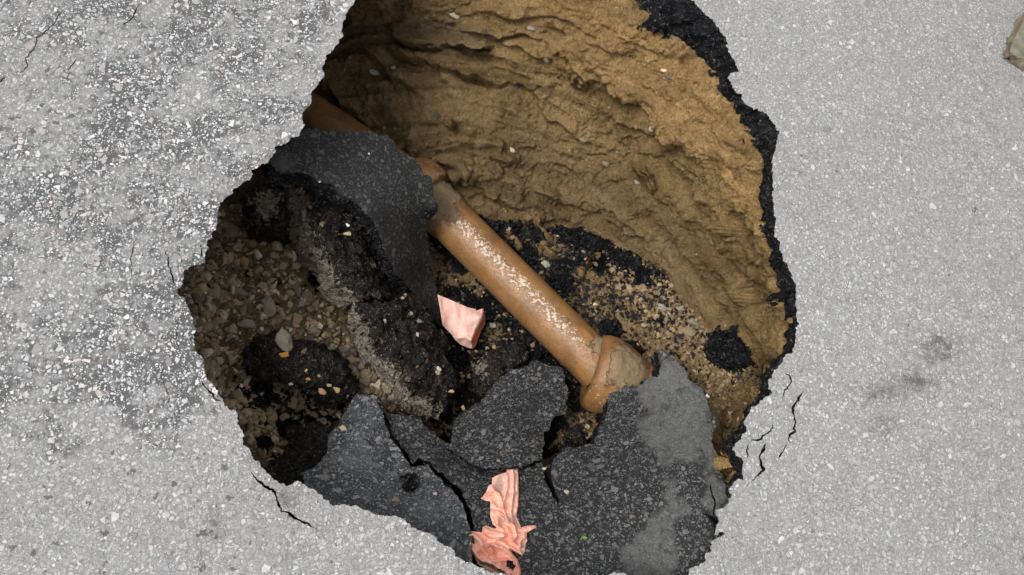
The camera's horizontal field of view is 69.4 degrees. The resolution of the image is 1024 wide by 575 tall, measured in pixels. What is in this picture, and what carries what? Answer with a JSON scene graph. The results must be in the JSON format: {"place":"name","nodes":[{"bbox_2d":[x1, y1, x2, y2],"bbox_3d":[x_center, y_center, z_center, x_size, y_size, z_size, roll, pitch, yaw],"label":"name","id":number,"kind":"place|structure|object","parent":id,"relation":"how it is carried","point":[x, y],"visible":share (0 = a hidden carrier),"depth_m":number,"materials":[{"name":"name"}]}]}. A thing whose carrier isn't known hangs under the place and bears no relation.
{"place":"outdoors","nodes":[
{"label":"outdoors","id":0,"kind":"place"},
{"bbox_2d":[180,203,412,467],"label":"gravel","id":1,"kind":"structure","parent":0,"point":[212,362],"depth_m":1.97,"materials":[{"name":"gravel"}]},
{"bbox_2d":[225,222,246,237],"bbox_3d":[-0.777,-0.162,2.099,0.160,0.036,0.048,-8,74,-12],"label":"stone","id":2,"kind":"object","parent":1,"relation":"on","point":[232,229],"visible":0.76,"depth_m":2.08,"materials":[{"name":"grey stone"}]},
{"bbox_2d":[247,383,280,408],"bbox_3d":[-0.663,0.281,1.908,0.094,0.091,0.096,44,71,6],"label":"tar lump","id":3,"kind":"object","parent":1,"relation":"on","point":[269,395],"visible":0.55,"depth_m":1.89,"materials":[{"name":"black asphalt"}]},
{"bbox_2d":[271,277,280,285],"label":"tar lump","id":4,"kind":"object","parent":1,"relation":"on","point":[279,282],"visible":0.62,"depth_m":2.03,"materials":[{"name":"black asphalt"}]},
{"bbox_2d":[242,330,360,409],"bbox_3d":[-0.546,0.211,1.947,0.315,0.275,0.169,20,70,-3],"label":"asphalt chunk","id":5,"kind":"object","parent":1,"relation":"on","point":[265,362],"visible":0.94,"depth_m":1.86,"materials":[{"name":"black asphalt"}]},
{"bbox_2d":[279,351,288,357],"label":"stone","id":6,"kind":"object","parent":5,"relation":"on","point":[284,354],"visible":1,"depth_m":1.80,"materials":[{"name":"orange stone"}]},
{"bbox_2d":[275,328,292,351],"bbox_3d":[-0.557,0.130,1.812,0.039,0.030,0.058,-39,82,-18],"label":"stone","id":7,"kind":"object","parent":5,"relation":"on","point":[283,340],"visible":1,"depth_m":1.80,"materials":[{"name":"grey stone"}]},
{"bbox_2d":[318,388,325,394],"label":"pebble","id":8,"kind":"object","parent":5,"relation":"on","point":[322,391],"visible":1,"depth_m":1.80,"materials":[{"name":"stone"}]},
{"bbox_2d":[178,0,801,561],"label":"soil","id":9,"kind":"structure","parent":0,"point":[478,60],"depth_m":2.22,"materials":[{"name":"brown soil"}]},
{"bbox_2d":[211,300,223,313],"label":"stone","id":10,"kind":"object","parent":9,"relation":"on","point":[213,307],"visible":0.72,"depth_m":1.90,"materials":[{"name":"grey stone"}]},
{"bbox_2d":[228,352,235,365],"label":"stone","id":11,"kind":"object","parent":9,"relation":"on","point":[232,359],"visible":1,"depth_m":1.88,"materials":[{"name":"grey stone"}]},
{"bbox_2d":[228,286,248,297],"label":"stone","id":12,"kind":"object","parent":9,"relation":"on","point":[239,292],"visible":0.91,"depth_m":1.95,"materials":[{"name":"stone"}]},
{"bbox_2d":[239,255,248,266],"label":"stone","id":13,"kind":"object","parent":9,"relation":"on","point":[244,260],"visible":1,"depth_m":2.03,"materials":[{"name":"brown stone"}]},
{"bbox_2d":[237,319,255,328],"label":"stone","id":14,"kind":"object","parent":9,"relation":"on","point":[247,323],"visible":1,"depth_m":1.92,"materials":[{"name":"grey stone"}]},
{"bbox_2d":[255,435,273,453],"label":"tar lump","id":15,"kind":"object","parent":9,"relation":"on","point":[265,442],"visible":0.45,"depth_m":1.82,"materials":[{"name":"black asphalt"}]},
{"bbox_2d":[239,182,290,246],"bbox_3d":[-0.690,-0.195,2.097,0.145,0.242,0.144,3,72,-9],"label":"asphalt chunk","id":16,"kind":"object","parent":9,"relation":"on","point":[265,211],"visible":0.82,"depth_m":2.02,"materials":[{"name":"black asphalt"}]},
{"bbox_2d":[262,295,275,316],"bbox_3d":[-0.655,0.050,1.986,0.037,0.029,0.063,-29,79,-17],"label":"stone","id":17,"kind":"object","parent":9,"relation":"on","point":[269,307],"visible":1,"depth_m":1.98,"materials":[{"name":"grey stone"}]},
{"bbox_2d":[275,412,298,436],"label":"tar lump","id":18,"kind":"object","parent":9,"relation":"on","point":[281,425],"visible":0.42,"depth_m":1.92,"materials":[{"name":"black asphalt"}]},
{"bbox_2d":[264,421,332,485],"bbox_3d":[-0.520,0.408,1.825,0.150,0.304,0.182,23,70,-2],"label":"asphalt chunk","id":19,"kind":"object","parent":9,"relation":"on","point":[307,445],"visible":0.76,"depth_m":1.80,"materials":[{"name":"black asphalt"}]},
{"bbox_2d":[279,184,406,314],"bbox_3d":[-0.495,-0.132,2.110,0.254,0.372,0.503,-33,81,-18],"label":"asphalt chunk","id":20,"kind":"object","parent":9,"relation":"on","point":[347,271],"visible":0.7,"depth_m":1.99,"materials":[{"name":"black asphalt"}]},
{"bbox_2d":[339,345,353,352],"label":"stone","id":21,"kind":"object","parent":9,"relation":"on","point":[344,349],"visible":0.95,"depth_m":2.08,"materials":[{"name":"grey stone"}]},
{"bbox_2d":[259,127,439,329],"bbox_3d":[-0.361,-0.206,2.060,0.581,0.543,0.302,31,70,1],"label":"asphalt slab","id":22,"kind":"object","parent":9,"relation":"on","point":[383,192],"depth_m":1.95,"materials":[{"name":"black asphalt"}]},
{"bbox_2d":[369,69,378,75],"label":"stone","id":23,"kind":"object","parent":9,"relation":"on","point":[373,72],"visible":1,"depth_m":2.30,"materials":[{"name":"grey stone"}]},
{"bbox_2d":[302,91,448,183],"bbox_3d":[-0.478,-0.449,2.311,0.593,0.205,0.206,38,70,3],"label":"clay pipe","id":24,"kind":"object","parent":9,"relation":"on","point":[321,113],"visible":0.25,"depth_m":2.25,"materials":[{"name":"brown ceramic"}]},
{"bbox_2d":[301,393,474,562],"bbox_3d":[-0.250,0.445,1.739,0.431,0.350,0.332,25,70,-1],"label":"asphalt slab","id":25,"kind":"object","parent":9,"relation":"on","point":[353,467],"depth_m":1.68,"materials":[{"name":"grey asphalt"}]},
{"bbox_2d":[339,425,346,430],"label":"pebble","id":26,"kind":"object","parent":25,"relation":"on","point":[342,427],"visible":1,"depth_m":1.79,"materials":[{"name":"stone"}]},
{"bbox_2d":[392,497,399,501],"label":"pebble","id":27,"kind":"object","parent":25,"relation":"on","point":[396,499],"visible":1,"depth_m":1.63,"materials":[{"name":"stone"}]},
{"bbox_2d":[399,473,419,493],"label":"tar lump","id":28,"kind":"object","parent":25,"relation":"on","point":[410,484],"visible":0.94,"depth_m":1.69,"materials":[{"name":"black asphalt"}]},
{"bbox_2d":[346,292,462,422],"bbox_3d":[-0.277,0.188,2.067,0.255,0.298,0.404,-36,81,-18],"label":"asphalt chunk","id":29,"kind":"object","parent":9,"relation":"on","point":[399,356],"visible":0.98,"depth_m":1.99,"materials":[{"name":"black asphalt"}]},
{"bbox_2d":[433,112,440,117],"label":"stone","id":30,"kind":"object","parent":9,"relation":"on","point":[436,114],"visible":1,"depth_m":2.25,"materials":[{"name":"grey stone"}]},
{"bbox_2d":[443,114,455,129],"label":"clay clod","id":31,"kind":"object","parent":9,"relation":"on","point":[448,121],"visible":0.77,"depth_m":2.21,"materials":[{"name":"soil"}]},
{"bbox_2d":[440,248,468,275],"bbox_3d":[-0.149,-0.098,2.377,0.168,0.110,0.136,3,72,-9],"label":"tar lump","id":32,"kind":"object","parent":9,"relation":"on","point":[460,269],"visible":0.23,"depth_m":2.35,"materials":[{"name":"black asphalt"}]},
{"bbox_2d":[449,12,459,18],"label":"stone","id":33,"kind":"object","parent":9,"relation":"on","point":[452,15],"visible":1,"depth_m":2.19,"materials":[{"name":"beige stone"}]},
{"bbox_2d":[438,295,485,348],"bbox_3d":[-0.151,0.107,2.209,0.155,0.114,0.138,3,72,-9],"label":"cloth","id":34,"kind":"object","parent":9,"relation":"on","point":[463,325],"visible":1,"depth_m":2.18,"materials":[{"name":"pink fabric"}]},
{"bbox_2d":[468,301,496,323],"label":"tar lump","id":35,"kind":"object","parent":9,"relation":"on","point":[489,316],"visible":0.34,"depth_m":2.32,"materials":[{"name":"black asphalt"}]},
{"bbox_2d":[236,222,759,458],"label":"soil crumbs","id":36,"kind":"object","parent":9,"relation":"on","point":[642,287],"visible":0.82,"depth_m":2.23,"materials":[{"name":"soil"}]},
{"bbox_2d":[467,343,528,398],"bbox_3d":[-0.051,0.236,2.217,0.230,0.137,0.114,-35,81,-18],"label":"asphalt chunk","id":37,"kind":"object","parent":9,"relation":"on","point":[491,367],"visible":0.94,"depth_m":2.18,"materials":[{"name":"black asphalt"}]},
{"bbox_2d":[246,219,761,446],"bbox_3d":[-0.002,0.068,2.043,1.369,0.635,0.753,3,72,-9],"label":"tar rubble","id":38,"kind":"object","parent":9,"relation":"on","point":[591,322],"visible":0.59,"depth_m":2.31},
{"bbox_2d":[424,180,602,386],"bbox_3d":[-0.023,-0.037,2.241,0.165,0.192,0.822,-42,83,-19],"label":"clay pipe","id":39,"kind":"object","parent":9,"relation":"on","point":[565,334],"visible":0.82,"depth_m":2.18,"materials":[{"name":"orange ceramic"}]},
{"bbox_2d":[509,219,523,235],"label":"tar lump","id":40,"kind":"object","parent":9,"relation":"on","point":[515,226],"visible":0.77,"depth_m":2.34,"materials":[{"name":"black asphalt"}]},
{"bbox_2d":[512,240,538,265],"bbox_3d":[0.041,-0.105,2.381,0.101,0.087,0.110,-20,77,-15],"label":"tar lump","id":41,"kind":"object","parent":9,"relation":"on","point":[528,255],"visible":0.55,"depth_m":2.35,"materials":[{"name":"black asphalt"}]},
{"bbox_2d":[514,240,522,250],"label":"clay clod","id":42,"kind":"object","parent":41,"relation":"on","point":[518,244],"visible":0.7,"depth_m":2.34,"materials":[{"name":"soil"}]},
{"bbox_2d":[526,26,534,30],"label":"stone","id":43,"kind":"object","parent":9,"relation":"on","point":[531,28],"visible":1,"depth_m":2.17,"materials":[{"name":"white stone"}]},
{"bbox_2d":[523,333,548,358],"bbox_3d":[0.082,0.173,2.321,0.089,0.115,0.126,-26,79,-16],"label":"tar lump","id":44,"kind":"object","parent":9,"relation":"on","point":[541,352],"visible":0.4,"depth_m":2.27,"materials":[{"name":"black asphalt"}]},
{"bbox_2d":[526,225,550,243],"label":"tar lump","id":45,"kind":"object","parent":9,"relation":"on","point":[537,235],"visible":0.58,"depth_m":2.35,"materials":[{"name":"black asphalt"}]},
{"bbox_2d":[532,216,552,241],"bbox_3d":[0.102,-0.186,2.378,0.045,0.122,0.092,-36,81,-18],"label":"clay clod","id":46,"kind":"object","parent":9,"relation":"on","point":[536,221],"visible":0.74,"depth_m":2.35,"materials":[{"name":"soil"}]},
{"bbox_2d":[541,260,549,267],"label":"stone","id":47,"kind":"object","parent":9,"relation":"on","point":[545,263],"visible":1,"depth_m":2.34,"materials":[{"name":"beige stone"}]},
{"bbox_2d":[539,240,557,259],"bbox_3d":[0.118,-0.123,2.369,0.047,0.068,0.082,-33,81,-18],"label":"clay clod","id":48,"kind":"object","parent":9,"relation":"on","point":[548,251],"visible":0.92,"depth_m":2.35,"materials":[{"name":"soil"}]},
{"bbox_2d":[385,349,728,574],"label":"asphalt slab","id":49,"kind":"object","parent":9,"relation":"on","point":[645,457],"depth_m":1.79,"materials":[{"name":"grey asphalt"}]},
{"bbox_2d":[469,469,535,574],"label":"cloth","id":50,"kind":"object","parent":49,"relation":"on","point":[492,548],"visible":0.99,"depth_m":1.66,"materials":[{"name":"pink fabric"}]},
{"bbox_2d":[447,359,567,471],"bbox_3d":[0.018,0.345,1.975,0.420,0.268,0.231,-40,83,-19],"label":"asphalt slab","id":51,"kind":"object","parent":49,"relation":"on","point":[509,417],"depth_m":1.94,"materials":[{"name":"grey asphalt"}]},
{"bbox_2d":[548,268,579,295],"bbox_3d":[0.161,-0.018,2.353,0.091,0.084,0.147,-30,80,-17],"label":"tar lump","id":52,"kind":"object","parent":9,"relation":"on","point":[565,282],"visible":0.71,"depth_m":2.33,"materials":[{"name":"black asphalt"}]},
{"bbox_2d":[551,224,586,248],"bbox_3d":[0.199,-0.162,2.401,0.159,0.089,0.122,45,71,6],"label":"tar lump","id":53,"kind":"object","parent":9,"relation":"on","point":[567,236],"visible":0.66,"depth_m":2.37,"materials":[{"name":"black asphalt"}]},
{"bbox_2d":[568,392,585,413],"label":"tar lump","id":54,"kind":"object","parent":9,"relation":"on","point":[574,400],"visible":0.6,"depth_m":2.17,"materials":[{"name":"black asphalt"}]},
{"bbox_2d":[570,73,589,92],"bbox_3d":[0.207,-0.621,2.207,0.081,0.122,0.082,3,72,-9],"label":"clay clod","id":55,"kind":"object","parent":9,"relation":"on","point":[578,82],"visible":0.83,"depth_m":2.18,"materials":[{"name":"soil"}]},
{"bbox_2d":[577,266,584,279],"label":"clay clod","id":56,"kind":"object","parent":9,"relation":"on","point":[581,272],"visible":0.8,"depth_m":2.33,"materials":[{"name":"soil"}]},
{"bbox_2d":[579,431,590,443],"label":"tar lump","id":57,"kind":"object","parent":9,"relation":"on","point":[587,441],"visible":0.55,"depth_m":2.08,"materials":[{"name":"black asphalt"}]},
{"bbox_2d":[585,252,600,267],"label":"clay clod","id":58,"kind":"object","parent":9,"relation":"on","point":[588,263],"visible":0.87,"depth_m":2.32,"materials":[{"name":"soil"}]},
{"bbox_2d":[582,234,606,253],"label":"tar lump","id":59,"kind":"object","parent":9,"relation":"on","point":[592,243],"visible":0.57,"depth_m":2.38,"materials":[{"name":"black asphalt"}]},
{"bbox_2d":[594,413,601,422],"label":"tar lump","id":60,"kind":"object","parent":9,"relation":"on","point":[598,417],"visible":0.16,"depth_m":2.16,"materials":[{"name":"black asphalt"}]},
{"bbox_2d":[602,161,609,166],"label":"stone","id":61,"kind":"object","parent":9,"relation":"on","point":[605,163],"visible":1,"depth_m":2.29,"materials":[{"name":"beige stone"}]},
{"bbox_2d":[600,318,626,337],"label":"tar lump","id":62,"kind":"object","parent":9,"relation":"on","point":[608,327],"visible":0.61,"depth_m":2.26,"materials":[{"name":"black asphalt"}]},
{"bbox_2d":[579,335,653,413],"bbox_3d":[0.357,0.285,2.171,0.276,0.241,0.232,20,70,-3],"label":"clay pipe","id":63,"kind":"object","parent":9,"relation":"on","point":[621,364],"visible":0.47,"depth_m":2.08,"materials":[{"name":"orange ceramic"}]},
{"bbox_2d":[606,243,637,268],"bbox_3d":[0.364,-0.096,2.393,0.138,0.091,0.090,44,71,6],"label":"tar lump","id":64,"kind":"object","parent":9,"relation":"on","point":[625,259],"visible":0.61,"depth_m":2.36,"materials":[{"name":"black asphalt"}]},
{"bbox_2d":[626,284,633,291],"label":"stone","id":65,"kind":"object","parent":9,"relation":"on","point":[629,287],"visible":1,"depth_m":2.34,"materials":[{"name":"beige stone"}]},
{"bbox_2d":[621,338,648,355],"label":"tar lump","id":66,"kind":"object","parent":9,"relation":"on","point":[639,349],"visible":0.34,"depth_m":2.23,"materials":[{"name":"black asphalt"}]},
{"bbox_2d":[632,264,653,286],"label":"tar lump","id":67,"kind":"object","parent":9,"relation":"on","point":[641,275],"visible":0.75,"depth_m":2.35,"materials":[{"name":"black asphalt"}]},
{"bbox_2d":[637,166,657,195],"bbox_3d":[0.412,-0.326,2.254,0.069,0.164,0.088,-38,82,-18],"label":"clay clod","id":68,"kind":"object","parent":9,"relation":"on","point":[652,188],"visible":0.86,"depth_m":2.21,"materials":[{"name":"soil"}]},
{"bbox_2d":[654,312,663,325],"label":"tar lump","id":69,"kind":"object","parent":9,"relation":"on","point":[659,321],"visible":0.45,"depth_m":2.26,"materials":[{"name":"black asphalt"}]},
{"bbox_2d":[658,303,665,310],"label":"stone","id":70,"kind":"object","parent":9,"relation":"on","point":[662,307],"visible":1,"depth_m":2.29,"materials":[{"name":"grey stone"}]},
{"bbox_2d":[676,305,683,310],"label":"stone","id":71,"kind":"object","parent":9,"relation":"on","point":[680,308],"visible":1,"depth_m":2.30,"materials":[{"name":"grey stone"}]},
{"bbox_2d":[681,327,696,336],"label":"stone","id":72,"kind":"object","parent":9,"relation":"on","point":[690,332],"visible":0.98,"depth_m":2.22,"materials":[{"name":"beige stone"}]},
{"bbox_2d":[689,318,698,325],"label":"stone","id":73,"kind":"object","parent":9,"relation":"on","point":[692,321],"visible":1,"depth_m":2.26,"materials":[{"name":"grey stone"}]},
{"bbox_2d":[703,325,757,372],"bbox_3d":[0.634,0.191,2.159,0.122,0.193,0.185,3,72,-9],"label":"tar lump","id":74,"kind":"object","parent":9,"relation":"on","point":[727,350],"visible":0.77,"depth_m":2.12,"materials":[{"name":"black asphalt"}]},
{"bbox_2d":[0,0,1023,574],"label":"road","id":75,"kind":"structure","parent":0,"point":[860,128],"depth_m":1.67,"materials":[{"name":"grey asphalt"}]},
{"bbox_2d":[1,1,1023,574],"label":"grit","id":76,"kind":"object","parent":75,"relation":"on","point":[357,509],"visible":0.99,"depth_m":1.61,"materials":[{"name":"gravel"}]},
{"bbox_2d":[1002,14,1023,70],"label":"stone block","id":77,"kind":"object","parent":75,"relation":"on","point":[1013,52],"depth_m":2.10,"materials":[{"name":"beige stone"}]}
]}

